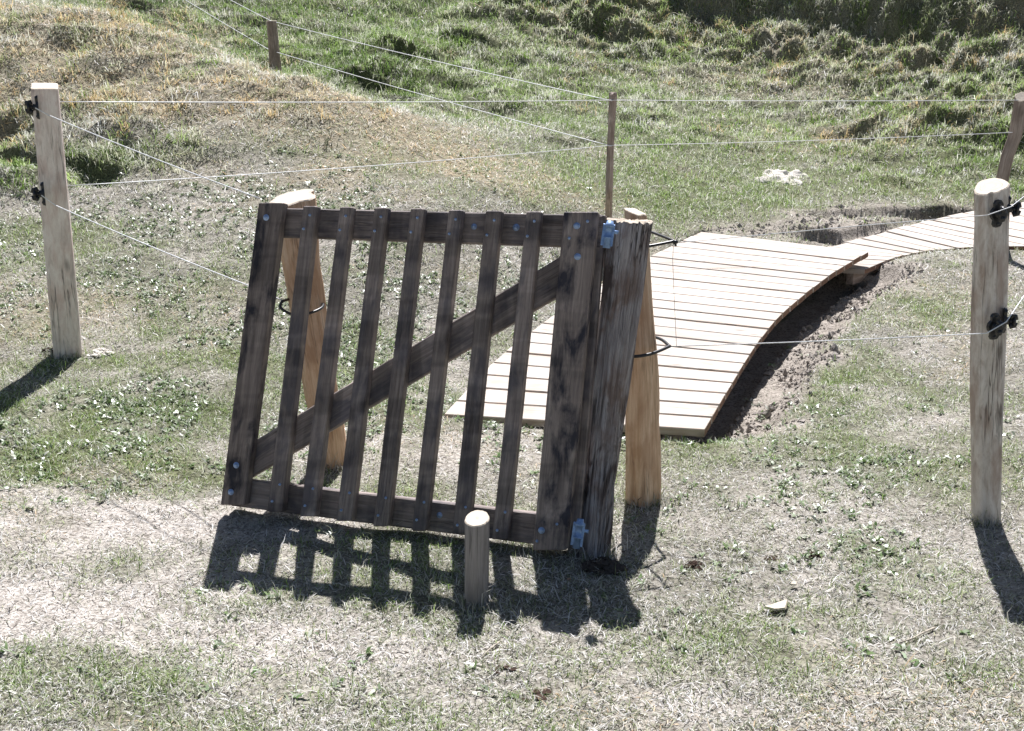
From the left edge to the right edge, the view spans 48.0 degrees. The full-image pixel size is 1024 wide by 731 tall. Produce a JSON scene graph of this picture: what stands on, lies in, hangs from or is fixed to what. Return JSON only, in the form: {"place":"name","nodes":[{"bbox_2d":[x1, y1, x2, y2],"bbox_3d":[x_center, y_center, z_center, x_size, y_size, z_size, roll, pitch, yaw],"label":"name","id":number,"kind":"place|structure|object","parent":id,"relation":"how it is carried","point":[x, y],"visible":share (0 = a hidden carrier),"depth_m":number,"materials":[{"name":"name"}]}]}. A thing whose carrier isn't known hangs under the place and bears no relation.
{"place":"outdoors","nodes":[
{"label":"outdoors","id":0,"kind":"place"},
{"bbox_2d":[0,0,1023,730],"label":"ground","id":1,"kind":"structure","parent":0,"point":[754,382],"depth_m":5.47,"materials":[{"name":"green plant"}]},
{"bbox_2d":[24,83,82,358],"bbox_3d":[-2.162,-0.606,5.463,0.160,1.433,0.322,-5,16,-16],"label":"fence post","id":2,"kind":"object","parent":1,"relation":"on","point":[60,271],"visible":0.92,"depth_m":5.39,"materials":[{"name":"beige wood"}]},
{"bbox_2d":[35,107,259,198],"bbox_3d":[-1.519,-0.887,4.698,1.613,0.277,0.043,13,20,39],"label":"fence wire","id":3,"kind":"object","parent":2,"relation":"attached to","point":[151,157],"visible":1,"depth_m":4.64,"materials":[{"name":"silver metal"}]},
{"bbox_2d":[41,195,281,299],"bbox_3d":[-1.499,-0.506,4.736,1.693,0.258,0.065,13,20,40],"label":"fence wire","id":4,"kind":"object","parent":2,"relation":"attached to","point":[151,246],"visible":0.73,"depth_m":4.71,"materials":[{"name":"silver metal"}]},
{"bbox_2d":[60,100,1013,102],"bbox_3d":[0.392,-1.631,7.004,6.002,0.107,1.200,-7,17,-23],"label":"fence wire","id":5,"kind":"object","parent":2,"relation":"attached to","point":[494,101],"visible":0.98,"depth_m":6.96,"materials":[{"name":"silver metal"}]},
{"bbox_2d":[67,132,1012,185],"bbox_3d":[0.388,-1.335,7.078,5.979,0.107,1.208,-7,17,-23],"label":"fence wire","id":6,"kind":"object","parent":2,"relation":"attached to","point":[508,154],"visible":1,"depth_m":7.10,"materials":[{"name":"silver metal"}]},
{"bbox_2d":[86,348,114,358],"bbox_3d":[-2.030,-0.062,5.667,0.109,0.042,0.130,9,18,31],"label":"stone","id":7,"kind":"object","parent":1,"relation":"on","point":[98,351],"visible":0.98,"depth_m":5.65,"materials":[{"name":"white stone"}]},
{"bbox_2d":[266,21,281,71],"bbox_3d":[-2.206,-2.814,10.738,0.128,0.776,0.112,3,16,12],"label":"fence post","id":8,"kind":"object","parent":1,"relation":"on","point":[273,46],"visible":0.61,"depth_m":10.66,"materials":[{"name":"brown wood"}]},
{"bbox_2d":[231,0,611,100],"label":"fence wire","id":9,"kind":"object","parent":8,"relation":"attached to","point":[432,60],"visible":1,"depth_m":9.03,"materials":[{"name":"silver metal"}]},
{"bbox_2d":[269,189,345,468],"bbox_3d":[-0.767,-0.062,4.361,0.260,1.191,0.176,0,15,0],"label":"latch post","id":10,"kind":"object","parent":1,"relation":"on","point":[301,198],"visible":0.33,"depth_m":4.28,"materials":[{"name":"brown wood"}]},
{"bbox_2d":[279,298,324,314],"bbox_3d":[-0.773,-0.234,4.287,0.158,0.052,0.242,0,15,0],"label":"hose loop","id":11,"kind":"object","parent":10,"relation":"attached to","point":[289,313],"visible":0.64,"depth_m":4.20,"materials":[{"name":"black rubber"}]},
{"bbox_2d":[464,510,489,608],"bbox_3d":[-0.105,0.634,3.425,0.078,0.406,0.085,0,15,0],"label":"gate stop","id":12,"kind":"object","parent":1,"relation":"on","point":[477,529],"visible":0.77,"depth_m":3.38,"materials":[{"name":"grey wood"}]},
{"bbox_2d":[481,641,500,658],"bbox_3d":[-0.060,0.784,3.176,0.010,0.012,0.094,9,18,31],"label":"twig","id":13,"kind":"object","parent":1,"relation":"on","point":[485,653],"visible":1,"depth_m":3.17,"materials":[{"name":"beige wood"}]},
{"bbox_2d":[494,665,516,673],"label":"soil crumbs","id":14,"kind":"object","parent":1,"relation":"on","point":[506,667],"visible":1,"depth_m":3.09,"materials":[{"name":"brown soil"}]},
{"bbox_2d":[0,0,1023,202],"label":"tussock grass","id":15,"kind":"structure","parent":1,"relation":"on","point":[774,23],"depth_m":12.37,"materials":[{"name":"green plant"}]},
{"bbox_2d":[0,103,1023,700],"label":"broadleaf weeds","id":16,"kind":"object","parent":1,"relation":"on","point":[450,399],"visible":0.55,"depth_m":4.89,"materials":[{"name":"green plant"}]},
{"bbox_2d":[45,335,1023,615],"bbox_3d":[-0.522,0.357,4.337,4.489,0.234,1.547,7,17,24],"label":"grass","id":17,"kind":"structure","parent":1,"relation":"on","point":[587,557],"depth_m":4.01,"materials":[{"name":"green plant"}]},
{"bbox_2d":[521,688,550,701],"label":"soil crumbs","id":18,"kind":"object","parent":1,"relation":"on","point":[547,690],"visible":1,"depth_m":2.97,"materials":[{"name":"brown soil"}]},
{"bbox_2d":[581,556,627,575],"bbox_3d":[0.288,0.638,3.662,0.139,0.039,0.130,-9,18,-30],"label":"turf clod","id":19,"kind":"object","parent":1,"relation":"on","point":[607,564],"visible":1,"depth_m":3.65,"materials":[{"name":"soil"}]},
{"bbox_2d":[605,92,616,217],"bbox_3d":[0.704,-1.350,8.238,0.065,1.211,0.657,1,15,5],"label":"fence post","id":20,"kind":"object","parent":1,"relation":"on","point":[610,156],"visible":0.71,"depth_m":7.88,"materials":[{"name":"brown wood"}]},
{"bbox_2d":[186,0,606,144],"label":"fence wire","id":21,"kind":"object","parent":20,"relation":"attached to","point":[408,90],"visible":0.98,"depth_m":9.29,"materials":[{"name":"silver metal"}]},
{"bbox_2d":[576,218,652,559],"bbox_3d":[0.314,0.130,3.778,0.152,1.198,0.441,8,17,28],"label":"gate post","id":22,"kind":"object","parent":1,"relation":"on","point":[625,262],"visible":0.81,"depth_m":3.75,"materials":[{"name":"brown wood"}]},
{"bbox_2d":[221,203,618,553],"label":"wooden gate","id":23,"kind":"structure","parent":22,"relation":"attached to","point":[569,280],"depth_m":3.85,"materials":[{"name":"wood"}]},
{"bbox_2d":[624,208,660,507],"bbox_3d":[0.447,0.039,4.082,0.157,1.176,0.193,-15,21,-43],"label":"brace post","id":24,"kind":"object","parent":1,"relation":"on","point":[643,459],"visible":0.63,"depth_m":4.04,"materials":[{"name":"brown wood"}]},
{"bbox_2d":[634,336,670,357],"bbox_3d":[0.452,-0.064,4.004,0.180,0.041,0.234,-4,16,-15],"label":"hose loop","id":25,"kind":"object","parent":24,"relation":"attached to","point":[667,344],"visible":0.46,"depth_m":3.92,"materials":[{"name":"black rubber"}]},
{"bbox_2d":[649,231,677,246],"bbox_3d":[0.446,-0.432,3.975,0.171,0.038,0.235,-5,16,-19],"label":"hose loop","id":26,"kind":"object","parent":24,"relation":"attached to","point":[674,242],"visible":0.56,"depth_m":3.90,"materials":[{"name":"black rubber"}]},
{"bbox_2d":[444,232,867,440],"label":"boardwalk","id":27,"kind":"structure","parent":1,"relation":"on","point":[738,290],"depth_m":6.29,"materials":[{"name":"beige wood"}]},
{"bbox_2d":[684,560,704,569],"bbox_3d":[0.580,0.637,3.677,0.071,0.023,0.059,6,16,20],"label":"dung clump","id":28,"kind":"object","parent":1,"relation":"on","point":[694,564],"visible":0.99,"depth_m":3.66,"materials":[{"name":"soil"}]},
{"bbox_2d":[764,555,780,560],"bbox_3d":[0.845,0.625,3.735,0.055,0.008,0.045,0,15,0],"label":"dung clump","id":29,"kind":"object","parent":1,"relation":"on","point":[773,559],"visible":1,"depth_m":3.73,"materials":[{"name":"soil"}]},
{"bbox_2d":[764,599,787,610],"bbox_3d":[0.786,0.705,3.376,0.086,0.012,0.039,-8,17,-27],"label":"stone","id":30,"kind":"object","parent":1,"relation":"on","point":[778,605],"visible":1,"depth_m":3.37,"materials":[{"name":"white stone"}]},
{"bbox_2d":[754,169,806,185],"bbox_3d":[2.365,-1.654,10.131,0.446,0.130,0.616,6,16,20],"label":"tuft of sheep's wool","id":31,"kind":"object","parent":1,"relation":"on","point":[779,174],"visible":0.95,"depth_m":10.05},
{"bbox_2d":[802,551,820,558],"bbox_3d":[0.977,0.618,3.745,0.054,0.016,0.048,-6,16,-20],"label":"dung clump","id":32,"kind":"object","parent":1,"relation":"on","point":[814,556],"visible":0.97,"depth_m":3.73,"materials":[{"name":"soil"}]},
{"bbox_2d":[696,199,973,442],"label":"soil crumbs","id":33,"kind":"object","parent":1,"relation":"on","point":[833,348],"visible":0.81,"depth_m":6.60,"materials":[{"name":"brown soil"}]},
{"bbox_2d":[899,627,934,643],"bbox_3d":[1.138,0.757,3.226,0.158,0.006,0.011,-10,18,-33],"label":"twig","id":34,"kind":"object","parent":1,"relation":"on","point":[921,633],"visible":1,"depth_m":3.23,"materials":[{"name":"beige wood"}]},
{"bbox_2d":[832,202,1023,284],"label":"boardwalk","id":35,"kind":"structure","parent":1,"relation":"on","point":[928,235],"depth_m":8.30,"materials":[{"name":"beige wood"}]},
{"bbox_2d":[970,178,1021,524],"bbox_3d":[1.616,0.027,3.930,0.203,1.313,0.191,-11,19,-35],"label":"fence post","id":36,"kind":"object","parent":1,"relation":"on","point":[989,295],"visible":0.93,"depth_m":3.87,"materials":[{"name":"beige wood"}]},
{"bbox_2d":[671,296,1023,346],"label":"fence wire","id":37,"kind":"object","parent":36,"relation":"attached to","point":[857,339],"visible":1,"depth_m":3.84,"materials":[{"name":"silver metal"}]},
{"bbox_2d":[672,244,676,345],"bbox_3d":[0.558,-0.238,3.938,0.026,0.362,0.002,0,15,0],"label":"jumper wire","id":38,"kind":"object","parent":37,"relation":"attached to","point":[674,299],"visible":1,"depth_m":3.94,"materials":[{"name":"grey metal"}]},
{"bbox_2d":[678,196,1023,242],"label":"fence wire","id":39,"kind":"object","parent":36,"relation":"attached to","point":[855,226],"visible":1,"depth_m":3.87,"materials":[{"name":"silver metal"}]},
{"bbox_2d":[996,92,1023,181],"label":"fence post","id":40,"kind":"object","parent":1,"relation":"on","point":[1011,145],"visible":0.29,"depth_m":7.75,"materials":[{"name":"brown wood"}]}
]}

